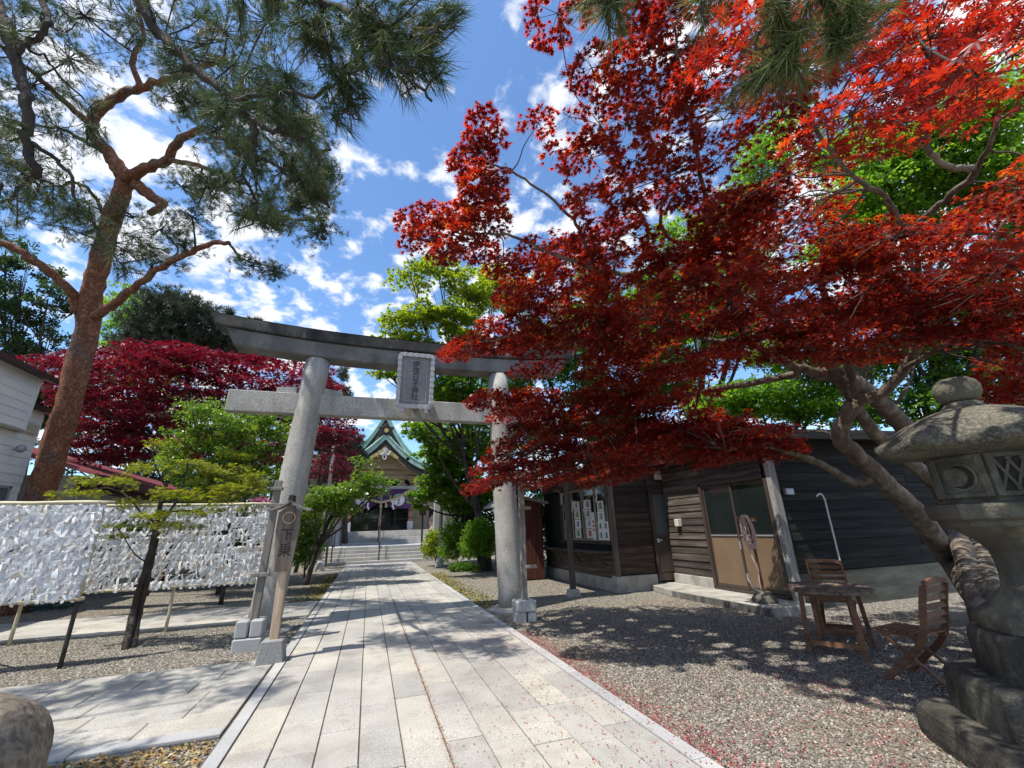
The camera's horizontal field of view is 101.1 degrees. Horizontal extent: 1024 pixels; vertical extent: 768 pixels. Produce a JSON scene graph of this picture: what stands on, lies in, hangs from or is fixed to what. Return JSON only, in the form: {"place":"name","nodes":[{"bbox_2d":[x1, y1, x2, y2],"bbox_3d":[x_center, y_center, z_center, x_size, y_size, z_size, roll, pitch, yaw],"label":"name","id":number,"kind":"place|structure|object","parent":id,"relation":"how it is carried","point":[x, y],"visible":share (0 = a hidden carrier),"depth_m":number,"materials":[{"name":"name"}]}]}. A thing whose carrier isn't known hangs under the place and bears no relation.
{"place":"outdoors","nodes":[
{"label":"outdoors","id":0,"kind":"place"},
{"bbox_2d":[0,660,271,765],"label":"side path","id":1,"kind":"structure","parent":0,"point":[92,718],"depth_m":4.07,"materials":[{"name":"stone"}]},
{"bbox_2d":[0,601,318,643],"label":"side path","id":2,"kind":"structure","parent":0,"point":[58,629],"depth_m":8.22,"materials":[{"name":"stone"}]},
{"bbox_2d":[199,561,723,767],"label":"approach path","id":3,"kind":"structure","parent":0,"point":[331,691],"depth_m":3.99,"materials":[{"name":"stone"}]},
{"bbox_2d":[392,599,460,767],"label":"joint litter","id":4,"kind":"object","parent":3,"relation":"on","point":[426,693],"visible":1,"depth_m":4.02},
{"bbox_2d":[0,536,974,767],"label":"ground","id":5,"kind":"structure","parent":0,"point":[488,580],"depth_m":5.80,"materials":[{"name":"grey gravel"}]},
{"bbox_2d":[0,692,54,767],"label":"boulder","id":6,"kind":"object","parent":5,"relation":"on","point":[27,730],"visible":1,"depth_m":1.55,"materials":[{"name":"stone"}]},
{"bbox_2d":[0,350,59,500],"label":"white house","id":7,"kind":"structure","parent":5,"relation":"on","point":[22,414],"depth_m":11.63,"materials":[{"name":"white wood"}]},
{"bbox_2d":[0,485,12,500],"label":"window","id":8,"kind":"structure","parent":7,"relation":"in","point":[5,490],"depth_m":11.47,"materials":[{"name":"grey glass"}]},
{"bbox_2d":[12,445,26,452],"bbox_3d":[-13.632,1.789,11.658,0.284,0.220,0.220,4,-20,-17],"label":"wall lamp","id":9,"kind":"object","parent":7,"relation":"attached to","point":[20,448],"visible":1,"depth_m":11.61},
{"bbox_2d":[0,0,94,260],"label":"side pine","id":10,"kind":"object","parent":5,"relation":"on","point":[62,191],"visible":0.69,"depth_m":5.28,"materials":[{"name":"green plant"}]},
{"bbox_2d":[0,235,98,474],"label":"broadleaf tree","id":11,"kind":"object","parent":5,"relation":"on","point":[12,345],"visible":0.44,"depth_m":23.98,"materials":[{"name":"green plant"}]},
{"bbox_2d":[26,602,83,612],"bbox_3d":[-11.333,5.473,10.339,1.135,0.120,0.769,4,-20,-17],"label":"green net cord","id":12,"kind":"object","parent":5,"relation":"on","point":[51,606],"visible":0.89,"depth_m":10.32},
{"bbox_2d":[0,500,115,668],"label":"fortune rack","id":13,"kind":"object","parent":5,"relation":"on","point":[63,543],"visible":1,"depth_m":5.75,"materials":[{"name":"white paper"}]},
{"bbox_2d":[11,447,228,597],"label":"red roof house","id":14,"kind":"structure","parent":5,"relation":"on","point":[145,484],"depth_m":14.72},
{"bbox_2d":[45,739,214,767],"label":"dry leaf litter","id":15,"kind":"object","parent":5,"relation":"on","point":[109,764],"visible":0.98,"depth_m":3.12,"materials":[{"name":"brown plant"}]},
{"bbox_2d":[0,502,269,645],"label":"fortune rack","id":16,"kind":"object","parent":5,"relation":"on","point":[126,555],"visible":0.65,"depth_m":7.80,"materials":[{"name":"white paper"}]},
{"bbox_2d":[98,279,184,466],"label":"broadleaf tree","id":17,"kind":"object","parent":5,"relation":"on","point":[111,325],"visible":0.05,"depth_m":29.29,"materials":[{"name":"green plant"}]},
{"bbox_2d":[44,438,272,649],"bbox_3d":[-5.606,2.473,6.655,3.426,3.270,1.404,-4,-19,7],"label":"yew sapling","id":18,"kind":"object","parent":5,"relation":"on","point":[131,635],"visible":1,"depth_m":6.81,"materials":[{"name":"green plant"}]},
{"bbox_2d":[29,355,316,499],"bbox_3d":[-21.771,4.549,27.190,19.142,13.647,6.816,0,-19,-4],"label":"woodland tree","id":19,"kind":"object","parent":5,"relation":"on","point":[154,475],"visible":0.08,"depth_m":26.43,"materials":[{"name":"green plant"}]},
{"bbox_2d":[101,280,246,486],"bbox_3d":[-19.018,2.091,23.029,7.570,15.565,6.385,4,-20,-17],"label":"dark pine","id":20,"kind":"object","parent":5,"relation":"on","point":[185,318],"visible":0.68,"depth_m":23.22,"materials":[{"name":"green plant"}]},
{"bbox_2d":[0,0,349,616],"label":"red pine","id":21,"kind":"object","parent":5,"relation":"on","point":[89,307],"visible":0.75,"depth_m":9.67,"materials":[{"name":"green plant"}]},
{"bbox_2d":[15,337,364,583],"bbox_3d":[-12.293,2.784,15.393,13.446,8.844,5.828,0,-19,-6],"label":"crimson maple","id":22,"kind":"object","parent":5,"relation":"on","point":[125,426],"visible":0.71,"depth_m":15.28,"materials":[{"name":"red plant"}]},
{"bbox_2d":[101,489,308,587],"bbox_3d":[-11.210,5.170,14.271,7.913,3.386,3.203,-5,-19,9],"label":"dark shrub","id":23,"kind":"object","parent":5,"relation":"on","point":[180,501],"visible":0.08,"depth_m":13.77,"materials":[{"name":"green plant"}]},
{"bbox_2d":[147,431,284,595],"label":"tree","id":24,"kind":"object","parent":5,"relation":"on","point":[270,463],"visible":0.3,"depth_m":12.14,"materials":[{"name":"green plant"}]},
{"bbox_2d":[145,394,292,594],"bbox_3d":[-8.454,3.176,11.923,4.260,5.480,2.950,-4,-19,6],"label":"camellia tree","id":25,"kind":"object","parent":5,"relation":"on","point":[262,424],"visible":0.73,"depth_m":11.97,"materials":[{"name":"green plant"}]},
{"bbox_2d":[184,448,273,604],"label":"young tree","id":26,"kind":"object","parent":5,"relation":"on","point":[236,454],"visible":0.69,"depth_m":10.32,"materials":[{"name":"green plant"}]},
{"bbox_2d":[230,480,283,653],"bbox_3d":[-3.887,2.735,6.532,0.380,2.442,0.320,4,-20,-17],"label":"banner post","id":27,"kind":"object","parent":5,"relation":"on","point":[249,634],"visible":0.95,"depth_m":6.32,"materials":[{"name":"stone"}]},
{"bbox_2d":[246,496,270,515],"bbox_3d":[-8.344,5.100,13.627,0.814,2.915,0.843,4,-20,-17],"label":"pink azalea","id":28,"kind":"object","parent":5,"relation":"on","point":[265,499],"visible":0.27,"depth_m":13.86,"materials":[{"name":"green plant"}]},
{"bbox_2d":[255,495,312,665],"bbox_3d":[-3.112,2.596,5.703,0.550,2.100,0.310,4,-20,-17],"label":"dismount sign","id":29,"kind":"object","parent":5,"relation":"on","point":[272,650],"visible":0.99,"depth_m":5.70,"materials":[{"name":"wood"}]},
{"bbox_2d":[228,314,353,502],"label":"dark pine","id":30,"kind":"object","parent":5,"relation":"on","point":[343,371],"visible":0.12,"depth_m":26.79,"materials":[{"name":"green plant"}]},
{"bbox_2d":[293,510,335,578],"bbox_3d":[-6.998,5.420,14.474,1.723,2.807,1.821,4,-20,-17],"label":"leafy shrub","id":31,"kind":"object","parent":5,"relation":"on","point":[306,539],"visible":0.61,"depth_m":14.37,"materials":[{"name":"green plant"}]},
{"bbox_2d":[316,511,331,566],"bbox_3d":[-9.804,7.874,21.716,0.850,2.900,0.120,4,-20,-17],"label":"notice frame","id":32,"kind":"object","parent":5,"relation":"on","point":[326,556],"visible":0.09,"depth_m":21.58,"materials":[{"name":"brown wood"}]},
{"bbox_2d":[293,418,360,572],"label":"purple maple","id":33,"kind":"object","parent":5,"relation":"on","point":[320,484],"visible":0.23,"depth_m":19.18,"materials":[{"name":"green plant"}]},
{"bbox_2d":[315,390,339,571],"bbox_3d":[-8.767,4.347,20.321,0.400,8.600,0.390,4,-20,-17],"label":"flagpole","id":34,"kind":"object","parent":5,"relation":"on","point":[319,566],"visible":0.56,"depth_m":19.18,"materials":[{"name":"white paint"}]},
{"bbox_2d":[303,451,377,569],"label":"tree","id":35,"kind":"object","parent":5,"relation":"on","point":[343,473],"visible":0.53,"depth_m":20.47,"materials":[{"name":"green plant"}]},
{"bbox_2d":[311,422,370,544],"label":"dark pine","id":36,"kind":"object","parent":5,"relation":"on","point":[356,446],"visible":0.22,"depth_m":25.87,"materials":[{"name":"green plant"}]},
{"bbox_2d":[301,455,401,585],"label":"leafy shrub tree","id":37,"kind":"object","parent":5,"relation":"on","point":[327,499],"visible":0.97,"depth_m":13.46,"materials":[{"name":"green plant"}]},
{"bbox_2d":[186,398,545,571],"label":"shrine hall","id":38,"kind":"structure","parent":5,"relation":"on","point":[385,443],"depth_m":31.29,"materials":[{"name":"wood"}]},
{"bbox_2d":[350,510,362,530],"bbox_3d":[-12.088,9.904,32.420,1.190,2.650,0.080,4,-20,-17],"label":"lattice door","id":39,"kind":"structure","parent":38,"relation":"in","point":[356,523],"depth_m":32.23,"materials":[{"name":"black glass"}]},
{"bbox_2d":[362,503,379,530],"bbox_3d":[-10.946,9.991,32.778,1.190,2.650,0.080,4,-20,-17],"label":"lattice door","id":40,"kind":"structure","parent":38,"relation":"in","point":[373,512],"depth_m":32.68,"materials":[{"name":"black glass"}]},
{"bbox_2d":[368,520,389,530],"bbox_3d":[-9.746,10.396,30.881,1.500,0.720,0.800,4,-20,-17],"label":"offering box","id":41,"kind":"object","parent":38,"relation":"on","point":[373,525],"visible":0.84,"depth_m":30.51,"materials":[{"name":"black paint"}]},
{"bbox_2d":[349,489,411,508],"bbox_3d":[-9.386,8.243,30.257,4.320,1.376,0.208,4,-20,-17],"label":"shrine curtain","id":42,"kind":"object","parent":38,"relation":"hanging from","point":[401,501],"visible":0.59,"depth_m":30.46,"materials":[{"name":"purple fabric"}]},
{"bbox_2d":[379,495,381,526],"bbox_3d":[-9.352,8.878,29.994,0.160,2.451,0.160,4,-20,-17],"label":"bell rope","id":43,"kind":"object","parent":38,"relation":"hanging from","point":[380,514],"visible":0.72,"depth_m":29.76,"materials":[{"name":"fabric"}]},
{"bbox_2d":[341,529,427,545],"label":"steps","id":44,"kind":"structure","parent":38,"relation":"on","point":[387,537],"depth_m":27.82,"materials":[{"name":"stone"}]},
{"bbox_2d":[377,516,379,541],"bbox_3d":[-8.897,9.697,28.076,0.068,1.729,1.668,4,-20,-17],"label":"handrail","id":45,"kind":"object","parent":44,"relation":"on","point":[378,528],"visible":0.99,"depth_m":27.43,"materials":[{"name":"metal"}]},
{"bbox_2d":[379,503,394,529],"bbox_3d":[-9.804,10.078,33.136,1.190,2.650,0.080,4,-20,-17],"label":"lattice door","id":46,"kind":"structure","parent":38,"relation":"in","point":[388,513],"depth_m":33.07,"materials":[{"name":"black glass"}]},
{"bbox_2d":[363,488,412,509],"bbox_3d":[-9.327,8.168,30.087,4.389,1.544,0.228,4,-20,-17],"label":"sacred rope","id":47,"kind":"object","parent":38,"relation":"hanging from","point":[390,499],"visible":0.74,"depth_m":30.08,"materials":[{"name":"fabric"}]},
{"bbox_2d":[394,508,407,529],"bbox_3d":[-8.662,10.165,33.494,1.190,2.650,0.080,4,-20,-17],"label":"lattice door","id":48,"kind":"structure","parent":38,"relation":"in","point":[401,514],"depth_m":33.28,"materials":[{"name":"black glass"}]},
{"bbox_2d":[323,543,433,565],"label":"steps","id":49,"kind":"structure","parent":5,"relation":"on","point":[360,554],"depth_m":23.14,"materials":[{"name":"stone"}]},
{"bbox_2d":[330,530,335,562],"bbox_3d":[-9.731,8.851,23.002,0.068,1.682,1.934,4,-20,-17],"label":"handrail","id":50,"kind":"object","parent":49,"relation":"on","point":[334,538],"visible":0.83,"depth_m":22.36,"materials":[{"name":"metal"}]},
{"bbox_2d":[333,521,340,545],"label":"stone pillar","id":51,"kind":"structure","parent":49,"relation":"on","point":[338,526],"depth_m":26.30,"materials":[{"name":"stone"}]},
{"bbox_2d":[378,529,380,559],"bbox_3d":[-7.431,8.938,23.588,0.068,1.623,1.834,4,-20,-17],"label":"handrail","id":52,"kind":"object","parent":49,"relation":"on","point":[379,543],"visible":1,"depth_m":22.84,"materials":[{"name":"metal"}]},
{"bbox_2d":[419,504,432,547],"bbox_3d":[-5.212,8.321,24.470,1.100,2.570,0.800,4,-20,-17],"label":"roofed lamp","id":53,"kind":"object","parent":49,"relation":"on","point":[422,513],"visible":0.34,"depth_m":24.52,"materials":[{"name":"metal"}]},
{"bbox_2d":[286,572,498,607],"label":"moss patches","id":54,"kind":"object","parent":5,"relation":"on","point":[331,576],"visible":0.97,"depth_m":12.13,"materials":[{"name":"green plant"}]},
{"bbox_2d":[212,311,575,638],"bbox_3d":[-2.139,1.647,8.761,7.920,5.878,0.996,4,-20,-17],"label":"torii","id":55,"kind":"object","parent":5,"relation":"on","point":[417,366],"visible":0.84,"depth_m":8.72,"materials":[{"name":"stone"}]},
{"bbox_2d":[427,515,432,548],"bbox_3d":[-4.635,8.892,24.460,0.639,2.482,0.608,4,-20,-17],"label":"stone guardian","id":56,"kind":"object","parent":5,"relation":"on","point":[431,522],"visible":0.23,"depth_m":24.52,"materials":[{"name":"beige stone"}]},
{"bbox_2d":[420,529,446,562],"bbox_3d":[-3.680,7.739,19.894,1.499,1.754,1.144,-5,-19,10],"label":"azalea bush","id":57,"kind":"object","parent":5,"relation":"on","point":[431,537],"visible":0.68,"depth_m":19.82,"materials":[{"name":"green plant"}]},
{"bbox_2d":[435,473,443,566],"bbox_3d":[-3.407,4.938,20.378,0.400,7.201,0.390,4,-20,-17],"label":"flagpole","id":58,"kind":"object","parent":5,"relation":"on","point":[439,560],"visible":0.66,"depth_m":19.56,"materials":[{"name":"metal"}]},
{"bbox_2d":[365,252,515,565],"bbox_3d":[-1.735,0.834,15.958,4.427,12.194,7.086,-15,-23,33],"label":"lime maple","id":59,"kind":"object","parent":5,"relation":"on","point":[444,317],"visible":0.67,"depth_m":15.63,"materials":[{"name":"green plant"}]},
{"bbox_2d":[433,501,447,564],"bbox_3d":[-3.600,7.495,21.273,0.779,3.061,0.349,4,-20,-17],"label":"stone monument","id":60,"kind":"object","parent":5,"relation":"on","point":[436,518],"visible":0.2,"depth_m":21.31,"materials":[{"name":"stone"}]},
{"bbox_2d":[377,371,519,570],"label":"green maple","id":61,"kind":"object","parent":5,"relation":"on","point":[427,434],"visible":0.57,"depth_m":16.74,"materials":[{"name":"green plant"}]},
{"bbox_2d":[406,455,493,560],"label":"drooping maple","id":62,"kind":"object","parent":5,"relation":"on","point":[431,485],"visible":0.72,"depth_m":18.67,"materials":[{"name":"green plant"}]},
{"bbox_2d":[432,517,467,563],"bbox_3d":[-2.380,6.954,18.399,2.079,2.178,1.642,4,-20,-17],"label":"azalea bush","id":63,"kind":"object","parent":5,"relation":"on","point":[451,532],"visible":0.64,"depth_m":18.17,"materials":[{"name":"green plant"}]},
{"bbox_2d":[0,0,919,287],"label":"overhanging pine","id":64,"kind":"object","parent":5,"relation":"on","point":[842,26],"visible":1,"depth_m":1.88,"materials":[{"name":"green plant"}]},
{"bbox_2d":[447,559,482,571],"bbox_3d":[-1.882,7.388,17.013,1.550,0.597,1.123,4,-20,-17],"label":"ground shrub","id":65,"kind":"object","parent":5,"relation":"on","point":[459,566],"visible":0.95,"depth_m":16.78,"materials":[{"name":"green plant"}]},
{"bbox_2d":[456,515,494,571],"bbox_3d":[-1.215,6.222,16.365,1.896,2.150,1.428,4,-20,-17],"label":"azalea bush","id":66,"kind":"object","parent":5,"relation":"on","point":[475,541],"visible":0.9,"depth_m":16.20,"materials":[{"name":"green plant"}]},
{"bbox_2d":[446,468,569,562],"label":"woodland tree","id":67,"kind":"object","parent":5,"relation":"on","point":[538,494],"visible":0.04,"depth_m":19.89,"materials":[{"name":"green plant"}]},
{"bbox_2d":[483,495,547,578],"bbox_3d":[0.109,5.130,14.265,1.670,2.580,2.100,4,-20,-17],"label":"brown hut","id":68,"kind":"object","parent":5,"relation":"on","point":[534,537],"visible":0.34,"depth_m":13.66,"materials":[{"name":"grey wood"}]},
{"bbox_2d":[512,481,536,622],"bbox_3d":[0.222,3.072,7.885,0.437,2.441,0.310,4,-20,-17],"label":"banner post","id":69,"kind":"object","parent":5,"relation":"on","point":[524,608],"visible":0.86,"depth_m":7.67,"materials":[{"name":"stone"}]},
{"bbox_2d":[474,266,710,471],"bbox_3d":[3.304,1.371,18.242,10.253,12.362,6.577,-9,-20,19],"label":"woodland tree","id":70,"kind":"object","parent":5,"relation":"on","point":[571,366],"visible":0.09,"depth_m":18.22,"materials":[{"name":"green plant"}]},
{"bbox_2d":[515,422,682,597],"bbox_3d":[2.786,3.819,13.219,5.490,4.340,5.650,4,-20,-17],"label":"shrine stall","id":71,"kind":"object","parent":5,"relation":"on","point":[615,538],"visible":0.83,"depth_m":11.13,"materials":[{"name":"wood"}]},
{"bbox_2d":[556,485,599,511],"bbox_3d":[1.936,3.363,12.370,0.026,0.801,3.208,4,-20,-17],"label":"straw rope","id":72,"kind":"object","parent":71,"relation":"hanging from","point":[580,501],"visible":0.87,"depth_m":11.98,"materials":[{"name":"beige fabric"}]},
{"bbox_2d":[558,482,611,544],"bbox_3d":[2.076,3.806,12.285,0.100,1.580,3.100,4,-20,-17],"label":"window frame","id":73,"kind":"structure","parent":71,"relation":"in","point":[561,509],"depth_m":12.31,"materials":[{"name":"black wood"}]},
{"bbox_2d":[650,493,674,580],"bbox_3d":[4.093,3.964,11.076,0.764,2.155,0.087,4,-20,-17],"label":"door","id":74,"kind":"structure","parent":71,"relation":"in","point":[664,549],"depth_m":11.02,"materials":[{"name":"brown wood"}]},
{"bbox_2d":[391,619,961,767],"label":"fallen leaves","id":75,"kind":"object","parent":5,"relation":"on","point":[730,763],"visible":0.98,"depth_m":3.51,"materials":[{"name":"red plant"}]},
{"bbox_2d":[391,0,1023,622],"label":"red maple","id":76,"kind":"object","parent":5,"relation":"on","point":[889,302],"visible":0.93,"depth_m":4.50,"materials":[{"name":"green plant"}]},
{"bbox_2d":[621,98,819,400],"bbox_3d":[7.720,-1.527,14.995,6.199,15.460,8.362,4,-20,-17],"label":"woodland tree","id":77,"kind":"object","parent":5,"relation":"on","point":[765,138],"visible":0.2,"depth_m":15.58,"materials":[{"name":"green plant"}]},
{"bbox_2d":[651,582,812,617],"bbox_3d":[4.247,4.473,8.874,0.888,0.155,3.813,4,-20,-17],"label":"concrete step","id":78,"kind":"object","parent":5,"relation":"on","point":[743,602],"visible":0.89,"depth_m":8.20,"materials":[{"name":"grey concrete"}]},
{"bbox_2d":[736,517,778,604],"bbox_3d":[4.561,3.257,7.870,0.418,1.492,0.458,4,-20,-17],"label":"hose stand","id":79,"kind":"object","parent":78,"relation":"on","point":[762,596],"visible":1,"depth_m":7.63,"materials":[{"name":"stone"}]},
{"bbox_2d":[740,515,761,589],"bbox_3d":[4.492,3.132,7.878,0.088,1.312,0.334,4,-20,-17],"label":"garden hose","id":80,"kind":"object","parent":79,"relation":"on","point":[743,529],"visible":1,"depth_m":7.96,"materials":[{"name":"brown rubber"}]},
{"bbox_2d":[679,326,891,429],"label":"woodland tree","id":81,"kind":"object","parent":5,"relation":"on","point":[763,400],"visible":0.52,"depth_m":13.50,"materials":[{"name":"green plant"}]},
{"bbox_2d":[647,429,957,607],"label":"storage shed","id":82,"kind":"structure","parent":5,"relation":"on","point":[885,552],"depth_m":8.77,"materials":[{"name":"wood"}]},
{"bbox_2d":[674,519,681,526],"bbox_3d":[4.216,3.519,10.692,0.120,0.180,0.150,4,-20,-17],"label":"meter box","id":83,"kind":"object","parent":82,"relation":"attached to","point":[677,522],"visible":1,"depth_m":10.64,"materials":[{"name":"beige paint"}]},
{"bbox_2d":[701,483,750,590],"bbox_3d":[4.688,3.333,9.314,0.042,2.140,0.870,4,-20,-17],"label":"sliding door","id":84,"kind":"structure","parent":82,"relation":"in","point":[726,543],"depth_m":9.28,"materials":[{"name":"beige wood"}]},
{"bbox_2d":[730,479,787,595],"bbox_3d":[4.974,3.064,8.560,0.036,2.140,0.930,4,-20,-17],"label":"sliding door","id":85,"kind":"structure","parent":82,"relation":"in","point":[749,497],"depth_m":8.50,"materials":[{"name":"beige wood"}]},
{"bbox_2d":[783,488,793,494],"bbox_3d":[5.450,2.121,8.304,0.200,0.120,0.080,4,-20,-17],"label":"vent box","id":86,"kind":"object","parent":82,"relation":"attached to","point":[788,491],"visible":1,"depth_m":8.27,"materials":[{"name":"white plastic"}]},
{"bbox_2d":[816,493,840,560],"bbox_3d":[6.238,2.879,8.281,0.216,1.425,0.071,4,-20,-17],"label":"conduit","id":87,"kind":"object","parent":82,"relation":"attached to","point":[818,494],"visible":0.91,"depth_m":8.34,"materials":[{"name":"metal"}]},
{"bbox_2d":[783,581,876,661],"bbox_3d":[4.089,2.957,5.338,0.926,0.737,0.926,-19,-25,40],"label":"folding table","id":88,"kind":"object","parent":5,"relation":"on","point":[825,589],"visible":1,"depth_m":5.24,"materials":[{"name":"brown wood"}]},
{"bbox_2d":[805,559,867,640],"bbox_3d":[4.636,3.073,6.068,0.466,0.991,0.589,-12,-21,27],"label":"folding chair","id":89,"kind":"object","parent":5,"relation":"on","point":[821,600],"visible":0.63,"depth_m":6.27,"materials":[{"name":"brown wood"}]},
{"bbox_2d":[787,45,1023,407],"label":"woodland tree","id":90,"kind":"object","parent":5,"relation":"on","point":[920,193],"visible":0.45,"depth_m":11.35,"materials":[{"name":"green plant"}]},
{"bbox_2d":[874,577,949,687],"bbox_3d":[4.089,2.471,4.266,0.466,0.991,0.589,7,-21,-24],"label":"folding chair","id":91,"kind":"object","parent":5,"relation":"on","point":[921,632],"visible":0.9,"depth_m":4.19,"materials":[{"name":"brown wood"}]},
{"bbox_2d":[856,239,1023,426],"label":"woodland tree","id":92,"kind":"object","parent":5,"relation":"on","point":[925,402],"visible":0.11,"depth_m":11.90,"materials":[{"name":"green plant"}]},
{"bbox_2d":[874,376,1023,767],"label":"stone lantern","id":93,"kind":"object","parent":5,"relation":"on","point":[965,445],"visible":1,"depth_m":2.97,"materials":[{"name":"grey stone"}]},
{"bbox_2d":[925,461,942,499],"bbox_3d":[3.439,0.785,3.415,0.334,0.302,0.032,15,-25,-40],"label":"window frame","id":94,"kind":"structure","parent":93,"relation":"in","point":[926,462],"depth_m":3.31,"materials":[{"name":"stone"}]},
{"bbox_2d":[927,453,996,498],"bbox_3d":[3.346,0.695,3.146,0.032,0.302,0.334,2,-19,-12],"label":"window frame","id":95,"kind":"structure","parent":93,"relation":"in","point":[985,478],"depth_m":3.10,"materials":[{"name":"stone"}]},
{"bbox_2d":[981,450,1023,495],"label":"window frame","id":96,"kind":"structure","parent":93,"relation":"in","point":[998,485],"depth_m":2.97,"materials":[{"name":"stone"}]},
{"bbox_2d":[0,0,1023,529],"label":"sky","id":97,"kind":"structure","parent":0,"point":[340,289],"materials":[{"name":"blue"}]}
]}

